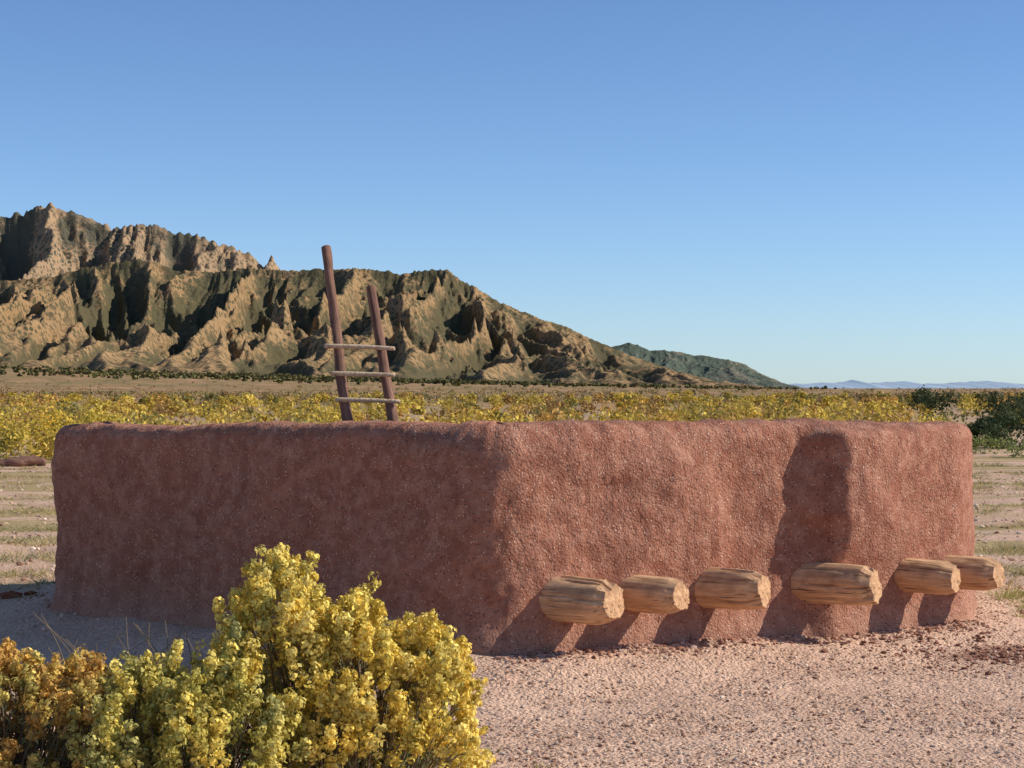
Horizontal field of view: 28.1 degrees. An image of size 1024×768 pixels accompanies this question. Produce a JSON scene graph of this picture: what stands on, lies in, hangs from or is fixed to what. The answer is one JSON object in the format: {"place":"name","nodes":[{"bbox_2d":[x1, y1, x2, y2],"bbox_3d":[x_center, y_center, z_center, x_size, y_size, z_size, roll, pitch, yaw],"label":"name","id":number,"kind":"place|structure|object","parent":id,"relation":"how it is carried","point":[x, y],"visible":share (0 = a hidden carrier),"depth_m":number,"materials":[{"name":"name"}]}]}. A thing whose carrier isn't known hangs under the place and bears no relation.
{"place":"outdoors","nodes":[
{"label":"outdoors","id":0,"kind":"place"},
{"bbox_2d":[0,202,283,280],"bbox_3d":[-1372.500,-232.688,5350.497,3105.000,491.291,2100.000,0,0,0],"label":"mountain","id":1,"kind":"structure","parent":0,"point":[50,239],"depth_m":5364.15,"materials":[{"name":"brown stone"}]},
{"bbox_2d":[0,259,768,388],"bbox_3d":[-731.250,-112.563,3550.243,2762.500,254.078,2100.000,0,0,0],"label":"mountain","id":2,"kind":"structure","parent":0,"point":[139,314],"depth_m":3484.78,"materials":[{"name":"brown stone"}]},
{"bbox_2d":[0,368,1023,767],"bbox_3d":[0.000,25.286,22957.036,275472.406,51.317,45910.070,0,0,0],"label":"ground","id":3,"kind":"structure","parent":0,"point":[90,632],"depth_m":12.85,"materials":[{"name":"soil"}]},
{"bbox_2d":[0,591,36,598],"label":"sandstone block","id":4,"kind":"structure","parent":3,"relation":"on","point":[4,595],"depth_m":17.76,"materials":[{"name":"stone"}]},
{"bbox_2d":[0,455,45,466],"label":"low adobe wall","id":5,"kind":"structure","parent":3,"relation":"on","point":[25,461],"depth_m":48.07,"materials":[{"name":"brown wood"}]},
{"bbox_2d":[0,399,124,457],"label":"yellow rabbitbrush","id":6,"kind":"object","parent":3,"relation":"on","point":[49,423],"visible":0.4,"depth_m":53.81,"materials":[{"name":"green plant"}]},
{"bbox_2d":[0,637,149,767],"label":"saltbush","id":7,"kind":"object","parent":3,"relation":"on","point":[24,738],"visible":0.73,"depth_m":7.75,"materials":[{"name":"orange plant"}]},
{"bbox_2d":[33,613,280,764],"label":"dry twigs","id":8,"kind":"object","parent":3,"relation":"on","point":[147,639],"visible":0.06,"depth_m":8.10,"materials":[{"name":"brown wood"}]},
{"bbox_2d":[77,621,328,767],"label":"saltbush","id":9,"kind":"object","parent":3,"relation":"on","point":[176,724],"visible":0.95,"depth_m":7.48,"materials":[{"name":"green plant"}]},
{"bbox_2d":[208,542,496,767],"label":"saltbush","id":10,"kind":"object","parent":3,"relation":"on","point":[326,647],"visible":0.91,"depth_m":7.78,"materials":[{"name":"yellow plant"}]},
{"bbox_2d":[0,365,836,389],"bbox_3d":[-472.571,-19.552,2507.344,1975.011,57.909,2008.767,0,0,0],"label":"juniper scrub","id":11,"kind":"object","parent":3,"relation":"on","point":[280,378],"visible":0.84,"depth_m":2046.07,"materials":[{"name":"green plant"}]},
{"bbox_2d":[0,373,1022,404],"bbox_3d":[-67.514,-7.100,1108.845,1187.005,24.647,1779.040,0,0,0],"label":"desert scrub","id":12,"kind":"object","parent":3,"relation":"on","point":[101,393],"visible":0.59,"depth_m":482.04,"materials":[{"name":"green plant"}]},
{"bbox_2d":[0,390,1023,461],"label":"yellow rabbitbrush","id":13,"kind":"object","parent":3,"relation":"on","point":[156,407],"visible":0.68,"depth_m":97.57,"materials":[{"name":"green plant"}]},
{"bbox_2d":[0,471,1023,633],"bbox_3d":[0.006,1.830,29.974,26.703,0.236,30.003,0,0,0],"label":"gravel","id":14,"kind":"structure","parent":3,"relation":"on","point":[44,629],"depth_m":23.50,"materials":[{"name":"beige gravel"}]},
{"bbox_2d":[49,418,1005,655],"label":"adobe kiva","id":15,"kind":"structure","parent":3,"relation":"on","point":[491,538],"depth_m":13.94,"materials":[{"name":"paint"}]},
{"bbox_2d":[321,245,399,421],"bbox_3d":[-1.147,-0.319,15.525,0.642,1.501,0.540,0,0,0],"label":"wooden ladder","id":16,"kind":"object","parent":15,"relation":"on","point":[340,373],"visible":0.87,"depth_m":15.43,"materials":[{"name":"brown wood"}]},
{"bbox_2d":[495,619,996,668],"bbox_3d":[1.722,1.740,13.732,4.083,0.102,0.416,0,0,-31],"label":"adobe rubble","id":17,"kind":"object","parent":3,"relation":"on","point":[721,641],"visible":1,"depth_m":13.64,"materials":[{"name":"soil"}]},
{"bbox_2d":[768,625,1023,679],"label":"adobe rubble","id":18,"kind":"object","parent":3,"relation":"on","point":[1002,654],"visible":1,"depth_m":13.98,"materials":[{"name":"soil"}]},
{"bbox_2d":[904,384,1023,429],"bbox_3d":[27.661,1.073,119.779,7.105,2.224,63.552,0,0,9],"label":"juniper tree","id":19,"kind":"object","parent":3,"relation":"on","point":[927,400],"visible":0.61,"depth_m":128.16,"materials":[{"name":"green plant"}]},
{"bbox_2d":[964,393,1023,448],"bbox_3d":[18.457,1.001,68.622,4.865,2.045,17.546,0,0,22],"label":"juniper tree","id":20,"kind":"object","parent":3,"relation":"on","point":[984,424],"visible":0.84,"depth_m":63.45,"materials":[{"name":"green plant"}]},
{"bbox_2d":[972,432,1023,457],"bbox_3d":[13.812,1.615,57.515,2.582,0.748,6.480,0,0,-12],"label":"green shrub","id":21,"kind":"object","parent":3,"relation":"on","point":[982,440],"visible":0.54,"depth_m":56.83,"materials":[{"name":"green plant"}]},
{"bbox_2d":[0,460,1023,600],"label":"dry grass","id":22,"kind":"structure","parent":0,"point":[975,487],"depth_m":26.63,"materials":[{"name":"beige plant"}]},
{"bbox_2d":[0,0,1023,383],"label":"sky","id":23,"kind":"structure","parent":0,"point":[789,191],"materials":[{"name":"blue"}]},
{"bbox_2d":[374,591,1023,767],"bbox_3d":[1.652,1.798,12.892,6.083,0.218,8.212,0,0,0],"label":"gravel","id":24,"kind":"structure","parent":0,"point":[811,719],"depth_m":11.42,"materials":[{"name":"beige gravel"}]},
{"bbox_2d":[613,343,808,388],"bbox_3d":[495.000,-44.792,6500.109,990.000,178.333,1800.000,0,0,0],"label":"mountain","id":25,"kind":"structure","parent":0,"point":[713,368],"depth_m":6463.38,"materials":[{"name":"stone"}]},
{"bbox_2d":[482,744,966,767],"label":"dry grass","id":26,"kind":"structure","parent":0,"point":[536,766],"depth_m":9.92,"materials":[{"name":"beige plant"}]},
{"bbox_2d":[788,380,1023,387],"bbox_3d":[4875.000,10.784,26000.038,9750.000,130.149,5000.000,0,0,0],"label":"distant hills","id":27,"kind":"structure","parent":0,"point":[907,384],"depth_m":24786.53,"materials":[{"name":"stone"}]},
{"bbox_2d":[986,585,1023,617],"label":"green grass","id":28,"kind":"structure","parent":0,"point":[1010,596],"depth_m":16.81,"materials":[{"name":"green plant"}]}
]}

